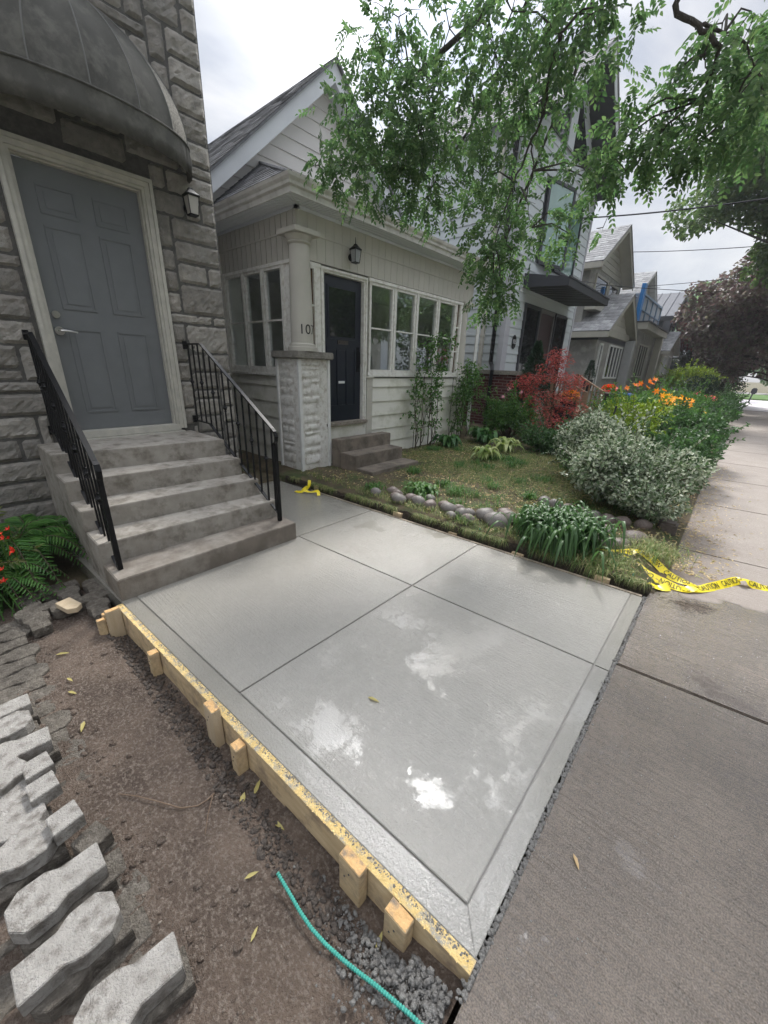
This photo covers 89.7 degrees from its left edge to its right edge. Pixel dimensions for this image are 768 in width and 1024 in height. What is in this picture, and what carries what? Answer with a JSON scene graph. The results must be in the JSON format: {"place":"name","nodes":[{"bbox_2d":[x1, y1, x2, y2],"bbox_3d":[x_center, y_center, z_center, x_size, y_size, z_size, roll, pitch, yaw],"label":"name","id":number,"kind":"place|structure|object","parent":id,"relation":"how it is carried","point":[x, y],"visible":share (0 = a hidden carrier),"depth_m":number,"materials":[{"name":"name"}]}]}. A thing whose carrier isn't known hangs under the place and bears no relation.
{"place":"outdoors","nodes":[
{"label":"outdoors","id":0,"kind":"place"},
{"bbox_2d":[1,545,87,610],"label":"soil bed","id":1,"kind":"object","parent":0,"point":[66,566],"depth_m":3.28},
{"bbox_2d":[0,526,40,620],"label":"fern","id":2,"kind":"object","parent":1,"relation":"on","point":[8,596],"visible":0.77,"depth_m":2.70,"materials":[{"name":"green plant"}]},
{"bbox_2d":[0,555,71,608],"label":"fern","id":3,"kind":"object","parent":1,"relation":"on","point":[9,575],"visible":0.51,"depth_m":2.74,"materials":[{"name":"green plant"}]},
{"bbox_2d":[4,514,82,559],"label":"fern","id":4,"kind":"object","parent":1,"relation":"on","point":[17,521],"visible":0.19,"depth_m":3.37,"materials":[{"name":"green plant"}]},
{"bbox_2d":[0,516,88,612],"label":"fern","id":5,"kind":"object","parent":1,"relation":"on","point":[34,531],"visible":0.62,"depth_m":3.03,"materials":[{"name":"green plant"}]},
{"bbox_2d":[37,430,295,600],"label":"concrete steps","id":6,"kind":"structure","parent":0,"point":[186,504],"depth_m":3.36,"materials":[{"name":"concrete"}]},
{"bbox_2d":[21,330,123,570],"bbox_3d":[-2.473,-0.547,3.033,1.715,1.659,0.046,20,27,40],"label":"iron railing","id":7,"kind":"object","parent":6,"relation":"on","point":[58,414],"visible":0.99,"depth_m":2.91,"materials":[{"name":"metal"}]},
{"bbox_2d":[182,341,281,520],"bbox_3d":[-1.588,-0.885,3.976,1.712,1.625,0.046,20,27,39],"label":"iron railing","id":8,"kind":"object","parent":6,"relation":"on","point":[277,507],"visible":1,"depth_m":3.84,"materials":[{"name":"metal"}]},
{"bbox_2d":[0,590,462,1023],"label":"dirt","id":9,"kind":"structure","parent":0,"point":[268,904],"depth_m":1.43,"materials":[{"name":"soil"}]},
{"bbox_2d":[0,972,16,1021],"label":"paver","id":10,"kind":"object","parent":9,"relation":"on","point":[7,1002],"visible":0.28,"depth_m":1.09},
{"bbox_2d":[0,655,36,679],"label":"paver","id":11,"kind":"object","parent":9,"relation":"on","point":[8,670],"visible":0.69,"depth_m":2.25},
{"bbox_2d":[0,643,40,665],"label":"paver","id":12,"kind":"object","parent":9,"relation":"on","point":[22,652],"visible":0.71,"depth_m":2.35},
{"bbox_2d":[0,676,46,704],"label":"paver","id":13,"kind":"object","parent":9,"relation":"on","point":[11,693],"visible":0.56,"depth_m":2.09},
{"bbox_2d":[0,663,49,690],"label":"paver","id":14,"kind":"object","parent":9,"relation":"on","point":[27,674],"visible":0.69,"depth_m":2.19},
{"bbox_2d":[0,842,70,916],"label":"paver","id":15,"kind":"object","parent":9,"relation":"on","point":[60,858],"visible":0.32,"depth_m":1.30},
{"bbox_2d":[0,820,58,888],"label":"paver","id":16,"kind":"object","parent":15,"relation":"on","point":[28,850],"visible":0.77,"depth_m":1.31,"materials":[{"name":"concrete"}]},
{"bbox_2d":[45,799,86,845],"bbox_3d":[-1.151,1.122,1.396,0.091,0.060,0.089,16,25,31],"label":"paver","id":17,"kind":"object","parent":16,"relation":"on","point":[64,823],"visible":0.98,"depth_m":1.38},
{"bbox_2d":[31,704,40,724],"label":"paver","id":18,"kind":"object","parent":9,"relation":"on","point":[35,715],"visible":0.16,"depth_m":1.89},
{"bbox_2d":[0,694,33,718],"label":"paver","id":19,"kind":"object","parent":18,"relation":"on","point":[22,703],"visible":0.74,"depth_m":1.86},
{"bbox_2d":[32,720,39,732],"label":"paver","id":20,"kind":"object","parent":9,"relation":"on","point":[37,727],"visible":0.09,"depth_m":1.82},
{"bbox_2d":[0,710,35,743],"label":"paver","id":21,"kind":"object","parent":20,"relation":"on","point":[16,725],"visible":0.88,"depth_m":1.76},
{"bbox_2d":[22,611,53,638],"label":"paver","id":22,"kind":"object","parent":9,"relation":"on","point":[38,624],"visible":0.97,"depth_m":2.55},
{"bbox_2d":[47,806,52,815],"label":"paver","id":23,"kind":"object","parent":9,"relation":"on","point":[50,812],"visible":0.05,"depth_m":1.49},
{"bbox_2d":[0,797,48,847],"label":"paver","id":24,"kind":"object","parent":23,"relation":"on","point":[18,817],"visible":0.59,"depth_m":1.41,"materials":[{"name":"stone"}]},
{"bbox_2d":[25,770,62,807],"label":"paver","id":25,"kind":"object","parent":24,"relation":"on","point":[46,788],"visible":0.96,"depth_m":1.48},
{"bbox_2d":[39,710,72,734],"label":"paver","id":26,"kind":"object","parent":9,"relation":"on","point":[54,722],"visible":0.27,"depth_m":1.92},
{"bbox_2d":[54,739,85,769],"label":"paver","id":27,"kind":"object","parent":9,"relation":"on","point":[74,746],"visible":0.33,"depth_m":1.77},
{"bbox_2d":[48,737,61,762],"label":"paver","id":28,"kind":"object","parent":27,"relation":"on","point":[55,755],"visible":0.17,"depth_m":1.72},
{"bbox_2d":[0,727,53,761],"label":"paver","id":29,"kind":"object","parent":28,"relation":"on","point":[29,747],"visible":0.77,"depth_m":1.67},
{"bbox_2d":[59,817,117,867],"bbox_3d":[-1.103,1.272,1.436,0.138,0.060,0.240,19,27,38],"label":"paver","id":30,"kind":"object","parent":9,"relation":"on","point":[111,846],"visible":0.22,"depth_m":1.43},
{"bbox_2d":[70,820,113,855],"bbox_3d":[-1.067,1.213,1.414,0.091,0.060,0.092,11,22,22],"label":"paver","id":31,"kind":"object","parent":30,"relation":"on","point":[100,834],"visible":0.71,"depth_m":1.41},
{"bbox_2d":[63,906,152,1014],"bbox_3d":[-0.848,1.377,1.180,0.138,0.060,0.241,19,27,38],"label":"paver","id":32,"kind":"object","parent":9,"relation":"on","point":[140,924],"visible":0.31,"depth_m":1.19,"materials":[{"name":"concrete"}]},
{"bbox_2d":[30,902,135,1022],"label":"paver","id":33,"kind":"object","parent":32,"relation":"on","point":[63,997],"visible":0.56,"depth_m":1.09,"materials":[{"name":"concrete"}]},
{"bbox_2d":[10,891,123,1016],"bbox_3d":[-0.913,1.268,1.126,0.140,0.062,0.242,20,28,35],"label":"paver","id":34,"kind":"object","parent":33,"relation":"on","point":[85,935],"visible":1,"depth_m":1.10,"materials":[{"name":"concrete"}]},
{"bbox_2d":[104,606,126,636],"bbox_3d":[-1.807,0.801,2.611,0.038,0.334,0.087,19,27,38],"label":"wooden stake","id":35,"kind":"object","parent":9,"relation":"on","point":[115,621],"visible":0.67,"depth_m":2.57,"materials":[{"name":"yellow wood"}]},
{"bbox_2d":[107,847,126,877],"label":"paver","id":36,"kind":"object","parent":9,"relation":"on","point":[116,861],"visible":0.1,"depth_m":1.39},
{"bbox_2d":[20,856,118,956],"bbox_3d":[-1.024,1.282,1.259,0.138,0.060,0.241,19,26,37],"label":"paver","id":37,"kind":"object","parent":36,"relation":"on","point":[109,883],"visible":0.23,"depth_m":1.24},
{"bbox_2d":[4,842,108,943],"bbox_3d":[-1.044,1.218,1.239,0.140,0.062,0.241,20,26,36],"label":"paver","id":38,"kind":"object","parent":37,"relation":"on","point":[38,907],"visible":1,"depth_m":1.21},
{"bbox_2d":[113,869,150,915],"bbox_3d":[-0.916,1.340,1.286,0.139,0.060,0.240,20,27,39],"label":"paver","id":39,"kind":"object","parent":9,"relation":"on","point":[127,895],"visible":0.23,"depth_m":1.32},
{"bbox_2d":[141,945,196,1023],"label":"paver","id":40,"kind":"object","parent":9,"relation":"on","point":[178,996],"visible":0.36,"depth_m":1.07,"materials":[{"name":"concrete"}]},
{"bbox_2d":[73,931,185,1023],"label":"paver","id":41,"kind":"object","parent":40,"relation":"on","point":[139,990],"visible":1,"depth_m":1.04,"materials":[{"name":"concrete"}]},
{"bbox_2d":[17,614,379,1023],"bbox_3d":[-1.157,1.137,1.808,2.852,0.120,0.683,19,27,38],"label":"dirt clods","id":42,"kind":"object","parent":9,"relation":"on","point":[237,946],"visible":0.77,"depth_m":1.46,"materials":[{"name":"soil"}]},
{"bbox_2d":[0,612,419,1023],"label":"dirt pebbles","id":43,"kind":"object","parent":9,"relation":"on","point":[159,923],"visible":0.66,"depth_m":1.38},
{"bbox_2d":[203,699,224,746],"bbox_3d":[-0.830,1.091,1.901,0.089,0.359,0.044,19,27,38],"label":"wooden stake","id":44,"kind":"object","parent":9,"relation":"on","point":[212,711],"visible":0.73,"depth_m":1.85,"materials":[{"name":"yellow wood"}]},
{"bbox_2d":[106,633,372,980],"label":"trench clods","id":45,"kind":"object","parent":9,"relation":"on","point":[288,855],"visible":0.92,"depth_m":1.57,"materials":[{"name":"soil"}]},
{"bbox_2d":[230,738,248,775],"bbox_3d":[-0.663,1.179,1.783,0.055,0.289,0.052,19,27,38],"label":"wooden stake","id":46,"kind":"object","parent":9,"relation":"on","point":[238,749],"visible":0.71,"depth_m":1.74,"materials":[{"name":"yellow wood"}]},
{"bbox_2d":[117,604,475,1000],"bbox_3d":[-0.787,1.053,1.908,2.679,0.189,0.050,18,26,36],"label":"form board","id":47,"kind":"object","parent":9,"relation":"on","point":[330,833],"visible":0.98,"depth_m":1.51,"materials":[{"name":"yellow wood"}]},
{"bbox_2d":[276,872,423,1023],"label":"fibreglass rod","id":48,"kind":"object","parent":9,"relation":"on","point":[380,989],"visible":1,"depth_m":1.15,"materials":[{"name":"teal"}]},
{"bbox_2d":[339,845,366,907],"bbox_3d":[-0.112,1.337,1.371,0.100,0.324,0.042,19,27,38],"label":"wooden stake","id":49,"kind":"object","parent":9,"relation":"on","point":[353,875],"visible":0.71,"depth_m":1.32,"materials":[{"name":"yellow wood"}]},
{"bbox_2d":[293,858,452,1023],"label":"gravel","id":50,"kind":"structure","parent":9,"relation":"on","point":[394,972],"depth_m":1.12,"materials":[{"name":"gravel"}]},
{"bbox_2d":[383,897,413,952],"bbox_3d":[0.042,1.396,1.256,0.085,0.304,0.047,19,27,38],"label":"wooden stake","id":51,"kind":"object","parent":9,"relation":"on","point":[398,926],"visible":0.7,"depth_m":1.20,"materials":[{"name":"yellow wood"}]},
{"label":"paver","id":52,"kind":"object","parent":9,"relation":"on","visible":0},
{"bbox_2d":[0,779,27,814],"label":"paver","id":53,"kind":"object","parent":52,"relation":"on","point":[16,794],"visible":0.22,"depth_m":1.47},
{"bbox_2d":[0,757,26,795],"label":"paver","id":54,"kind":"object","parent":53,"relation":"on","point":[11,772],"visible":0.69,"depth_m":1.53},
{"bbox_2d":[23,751,56,784],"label":"paver","id":55,"kind":"object","parent":53,"relation":"on","point":[38,766],"visible":0.8,"depth_m":1.56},
{"bbox_2d":[60,481,642,959],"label":"concrete path","id":56,"kind":"structure","parent":0,"point":[432,777],"depth_m":2.17,"materials":[{"name":"concrete"}]},
{"bbox_2d":[310,490,641,596],"bbox_3d":[0.504,0.241,4.129,3.845,0.144,0.027,18,26,35],"label":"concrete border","id":57,"kind":"object","parent":56,"relation":"on","point":[602,583],"visible":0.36,"depth_m":3.66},
{"bbox_2d":[455,596,646,1003],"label":"joint crumbs","id":58,"kind":"object","parent":56,"relation":"on","point":[484,950],"visible":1,"depth_m":1.42,"materials":[{"name":"concrete"}]},
{"bbox_2d":[10,0,767,382],"label":"sky","id":59,"kind":"structure","parent":0,"point":[251,52],"materials":[{"name":"white"}]},
{"bbox_2d":[73,382,767,1023],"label":"ground","id":60,"kind":"structure","parent":0,"point":[761,388],"depth_m":64.36,"materials":[{"name":"soil"}]},
{"bbox_2d":[0,0,238,532],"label":"stone house","id":61,"kind":"structure","parent":60,"relation":"on","point":[111,294],"depth_m":3.60,"materials":[{"name":"grey stone"}]},
{"bbox_2d":[11,155,171,429],"bbox_3d":[-2.681,-1.916,3.726,0.107,2.155,0.900,19,27,38],"label":"door","id":62,"kind":"structure","parent":61,"relation":"in","point":[86,234],"depth_m":3.66,"materials":[{"name":"grey paint"}]},
{"bbox_2d":[0,0,191,183],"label":"awning","id":63,"kind":"object","parent":61,"relation":"attached to","point":[86,60],"visible":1,"depth_m":2.85,"materials":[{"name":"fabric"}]},
{"bbox_2d":[208,57,498,462],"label":"white porch house","id":64,"kind":"structure","parent":60,"relation":"on","point":[293,278],"depth_m":6.11,"materials":[{"name":"white"}]},
{"bbox_2d":[224,274,248,367],"bbox_3d":[-2.323,-3.015,6.165,0.500,1.320,0.062,19,27,38],"label":"window","id":65,"kind":"structure","parent":64,"relation":"in","point":[227,279],"depth_m":6.22,"materials":[{"name":"white paint"}]},
{"bbox_2d":[242,269,266,368],"bbox_3d":[-1.926,-2.878,5.841,0.480,1.320,0.062,19,27,38],"label":"window","id":66,"kind":"structure","parent":64,"relation":"in","point":[245,275],"depth_m":5.89,"materials":[{"name":"white paint"}]},
{"bbox_2d":[262,265,284,368],"bbox_3d":[-1.548,-2.748,5.533,0.450,1.320,0.062,19,27,38],"label":"window","id":67,"kind":"structure","parent":64,"relation":"in","point":[264,271],"depth_m":5.55,"materials":[{"name":"white paint"}]},
{"bbox_2d":[324,273,360,421],"bbox_3d":[-0.626,-2.421,5.890,0.104,2.010,0.780,19,27,38],"label":"door","id":68,"kind":"structure","parent":64,"relation":"in","point":[342,296],"depth_m":5.88,"materials":[{"name":"blue paint"}]},
{"bbox_2d":[366,281,394,372],"bbox_3d":[-0.061,-2.980,6.316,0.062,1.300,0.580,19,27,38],"label":"window","id":69,"kind":"structure","parent":64,"relation":"in","point":[392,289],"depth_m":6.28,"materials":[{"name":"white paint"}]},
{"bbox_2d":[393,288,416,372],"bbox_3d":[0.343,-3.128,6.749,0.062,1.300,0.570,19,27,38],"label":"window","id":70,"kind":"structure","parent":64,"relation":"in","point":[413,294],"depth_m":6.81,"materials":[{"name":"white paint"}]},
{"bbox_2d":[561,224,637,404],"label":"grey stucco house","id":71,"kind":"structure","parent":60,"relation":"on","point":[605,338],"depth_m":15.46,"materials":[{"name":"beige"}]},
{"bbox_2d":[602,344,622,378],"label":"window","id":72,"kind":"structure","parent":71,"relation":"in","point":[613,358],"depth_m":16.93,"materials":[{"name":"white paint"}]},
{"bbox_2d":[618,271,669,393],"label":"blue boarded house","id":73,"kind":"structure","parent":60,"relation":"on","point":[652,334],"depth_m":19.99,"materials":[{"name":"beige"}]},
{"bbox_2d":[642,292,687,390],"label":"metal roof house","id":74,"kind":"structure","parent":60,"relation":"on","point":[669,303],"depth_m":23.37,"materials":[{"name":"metal"}]},
{"bbox_2d":[238,404,714,593],"bbox_3d":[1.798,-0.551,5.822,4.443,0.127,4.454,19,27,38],"label":"grass","id":75,"kind":"structure","parent":0,"point":[479,444],"depth_m":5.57,"materials":[{"name":"plant"}]},
{"bbox_2d":[271,351,332,470],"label":"painted stone pillar","id":76,"kind":"structure","parent":75,"relation":"on","point":[303,393],"depth_m":5.61,"materials":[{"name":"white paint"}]},
{"bbox_2d":[332,431,417,475],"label":"porch steps","id":77,"kind":"structure","parent":75,"relation":"on","point":[375,453],"depth_m":6.07,"materials":[{"name":"grey concrete"}]},
{"bbox_2d":[399,331,458,449],"bbox_3d":[0.898,-2.268,7.348,0.576,2.215,1.303,19,27,38],"label":"climbing rose","id":78,"kind":"object","parent":75,"relation":"on","point":[431,346],"visible":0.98,"depth_m":7.27,"materials":[{"name":"green plant"}]},
{"bbox_2d":[446,358,487,436],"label":"climbing rose","id":79,"kind":"object","parent":75,"relation":"on","point":[466,393],"visible":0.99,"depth_m":8.16,"materials":[{"name":"green plant"}]},
{"bbox_2d":[285,475,651,619],"bbox_3d":[0.319,0.197,4.341,4.488,0.384,0.068,17,26,35],"label":"cut soil face","id":80,"kind":"object","parent":75,"relation":"attached to","point":[509,547],"visible":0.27,"depth_m":3.75},
{"bbox_2d":[290,476,655,594],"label":"trench edge grass","id":81,"kind":"structure","parent":75,"relation":"on","point":[635,580],"depth_m":3.79,"materials":[{"name":"plant"}]},
{"bbox_2d":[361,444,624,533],"bbox_3d":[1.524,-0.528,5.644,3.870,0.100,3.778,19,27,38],"label":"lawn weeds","id":82,"kind":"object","parent":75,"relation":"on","point":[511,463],"visible":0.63,"depth_m":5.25,"materials":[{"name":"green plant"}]},
{"bbox_2d":[375,35,620,425],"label":"blue grey house","id":83,"kind":"structure","parent":75,"relation":"on","point":[553,300],"depth_m":9.51,"materials":[{"name":"wood"}]},
{"bbox_2d":[516,304,541,370],"bbox_3d":[3.844,-4.334,10.373,0.062,2.130,1.010,19,27,38],"label":"sidelight window","id":84,"kind":"structure","parent":83,"relation":"in","point":[531,314],"depth_m":10.19,"materials":[{"name":"black glass"}]},
{"bbox_2d":[543,314,567,390],"bbox_3d":[5.264,-4.858,11.893,0.062,2.130,1.000,19,27,38],"label":"sidelight window","id":85,"kind":"structure","parent":83,"relation":"in","point":[560,323],"depth_m":11.75,"materials":[{"name":"black glass"}]},
{"bbox_2d":[552,200,583,275],"bbox_3d":[5.034,-7.424,10.526,0.062,1.720,1.510,19,27,38],"label":"upper window","id":86,"kind":"structure","parent":83,"relation":"in","point":[569,269],"depth_m":10.84,"materials":[{"name":"grey glass"}]},
{"bbox_2d":[468,380,541,437],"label":"green shrub","id":87,"kind":"object","parent":75,"relation":"on","point":[505,416],"visible":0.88,"depth_m":8.57,"materials":[{"name":"green plant"}]},
{"bbox_2d":[516,340,555,407],"bbox_3d":[3.650,-3.323,9.325,1.231,1.566,1.230,19,27,38],"label":"dwarf spruce","id":88,"kind":"object","parent":75,"relation":"on","point":[538,347],"visible":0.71,"depth_m":9.21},
{"bbox_2d":[509,406,571,454],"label":"green shrub","id":89,"kind":"object","parent":75,"relation":"on","point":[544,438],"visible":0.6,"depth_m":7.48,"materials":[{"name":"green plant"}]},
{"bbox_2d":[506,348,588,429],"bbox_3d":[3.527,-2.589,8.569,1.856,2.023,1.174,19,27,38],"label":"japanese maple","id":90,"kind":"object","parent":75,"relation":"on","point":[559,381],"visible":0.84,"depth_m":8.48,"materials":[{"name":"red plant"}]},
{"bbox_2d":[483,498,625,580],"bbox_3d":[1.635,0.147,3.637,1.197,0.345,1.218,19,27,38],"label":"hosta","id":91,"kind":"object","parent":75,"relation":"on","point":[557,529],"visible":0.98,"depth_m":3.43,"materials":[{"name":"green plant"}]},
{"bbox_2d":[541,394,648,479],"bbox_3d":[3.009,-1.011,5.519,1.289,1.266,1.326,19,27,38],"label":"variegated shrub","id":92,"kind":"object","parent":75,"relation":"on","point":[583,427],"visible":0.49,"depth_m":5.37,"materials":[{"name":"green plant"}]},
{"bbox_2d":[555,543,651,591],"bbox_3d":[1.874,0.439,3.393,0.722,0.194,0.849,0,21,-4],"label":"grass tuft","id":93,"kind":"object","parent":75,"relation":"on","point":[610,561],"visible":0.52,"depth_m":3.26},
{"bbox_2d":[589,385,678,431],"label":"lime shrub","id":94,"kind":"object","parent":75,"relation":"on","point":[630,407],"visible":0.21,"depth_m":7.83,"materials":[{"name":"green plant"}]},
{"bbox_2d":[557,403,721,503],"bbox_3d":[2.945,-0.619,4.535,1.578,1.269,1.544,19,27,38],"label":"variegated shrub","id":95,"kind":"object","parent":75,"relation":"on","point":[599,455],"visible":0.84,"depth_m":4.34,"materials":[{"name":"green plant"}]},
{"bbox_2d":[610,392,675,450],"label":"lime shrub","id":96,"kind":"object","parent":75,"relation":"on","point":[635,426],"visible":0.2,"depth_m":6.27,"materials":[{"name":"green plant"}]},
{"bbox_2d":[600,448,693,524],"bbox_3d":[2.896,-0.247,4.266,0.871,0.858,1.137,19,27,38],"label":"variegated shrub","id":97,"kind":"object","parent":75,"relation":"on","point":[643,499],"visible":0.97,"depth_m":4.01,"materials":[{"name":"green plant"}]},
{"bbox_2d":[610,530,700,571],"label":"grass tuft","id":98,"kind":"object","parent":75,"relation":"on","point":[651,549],"visible":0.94,"depth_m":3.40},
{"bbox_2d":[640,409,738,475],"bbox_3d":[4.538,-0.998,5.957,2.412,1.159,1.272,-11,24,-31],"label":"dark shrub","id":99,"kind":"object","parent":75,"relation":"on","point":[688,438],"visible":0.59,"depth_m":5.74,"materials":[{"name":"green plant"}]},
{"bbox_2d":[654,359,728,392],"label":"chartreuse shrub","id":100,"kind":"object","parent":75,"relation":"on","point":[694,371],"visible":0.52,"depth_m":20.61,"materials":[{"name":"green plant"}]},
{"bbox_2d":[653,391,750,448],"bbox_3d":[5.823,-1.552,7.245,1.550,1.348,1.755,19,27,38],"label":"dark shrub","id":101,"kind":"object","parent":75,"relation":"on","point":[680,417],"visible":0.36,"depth_m":7.03,"materials":[{"name":"green plant"}]},
{"bbox_2d":[677,372,728,396],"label":"boxwood dome","id":102,"kind":"structure","parent":75,"relation":"on","point":[711,386],"depth_m":18.94,"materials":[{"name":"green plant"}]},
{"bbox_2d":[698,379,751,421],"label":"hedge","id":103,"kind":"object","parent":75,"relation":"on","point":[732,404],"visible":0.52,"depth_m":11.90,"materials":[{"name":"green plant"}]},
{"bbox_2d":[453,410,767,1023],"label":"sidewalk","id":104,"kind":"structure","parent":0,"point":[660,963],"depth_m":1.45,"materials":[{"name":"concrete"}]},
{"bbox_2d":[596,548,767,591],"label":"caution tape","id":105,"kind":"object","parent":104,"relation":"on","point":[666,584],"visible":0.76,"depth_m":3.17,"materials":[{"name":"yellow"}]},
{"bbox_2d":[670,465,763,588],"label":"sidewalk litter","id":106,"kind":"object","parent":104,"relation":"on","point":[708,577],"visible":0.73,"depth_m":4.01,"materials":[{"name":"beige plant"}]},
{"bbox_2d":[737,400,767,411],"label":"cross street","id":107,"kind":"structure","parent":0,"point":[758,405],"depth_m":25.22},
{"bbox_2d":[671,345,758,394],"bbox_3d":[22.157,-9.614,25.880,4.009,4.391,4.666,-9,23,-27],"label":"purple maple tree","id":108,"kind":"object","parent":107,"relation":"on","point":[680,361],"visible":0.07,"depth_m":25.62,"materials":[{"name":"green plant"}]},
{"bbox_2d":[684,298,767,385],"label":"purple maple tree","id":109,"kind":"object","parent":107,"relation":"on","point":[721,362],"visible":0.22,"depth_m":21.77,"materials":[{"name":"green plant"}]},
{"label":"verge","id":110,"kind":"structure","parent":0,"visible":0},
{"bbox_2d":[295,0,767,329],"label":"ash tree","id":111,"kind":"object","parent":110,"relation":"on","point":[412,146],"visible":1,"depth_m":3.37,"materials":[{"name":"green plant"}]},
{"bbox_2d":[661,32,767,288],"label":"maple tree","id":112,"kind":"object","parent":110,"relation":"on","point":[753,213],"visible":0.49,"depth_m":13.82,"materials":[{"name":"green plant"}]},
{"bbox_2d":[670,250,767,356],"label":"purple maple tree","id":113,"kind":"object","parent":110,"relation":"on","point":[739,311],"visible":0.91,"depth_m":16.93,"materials":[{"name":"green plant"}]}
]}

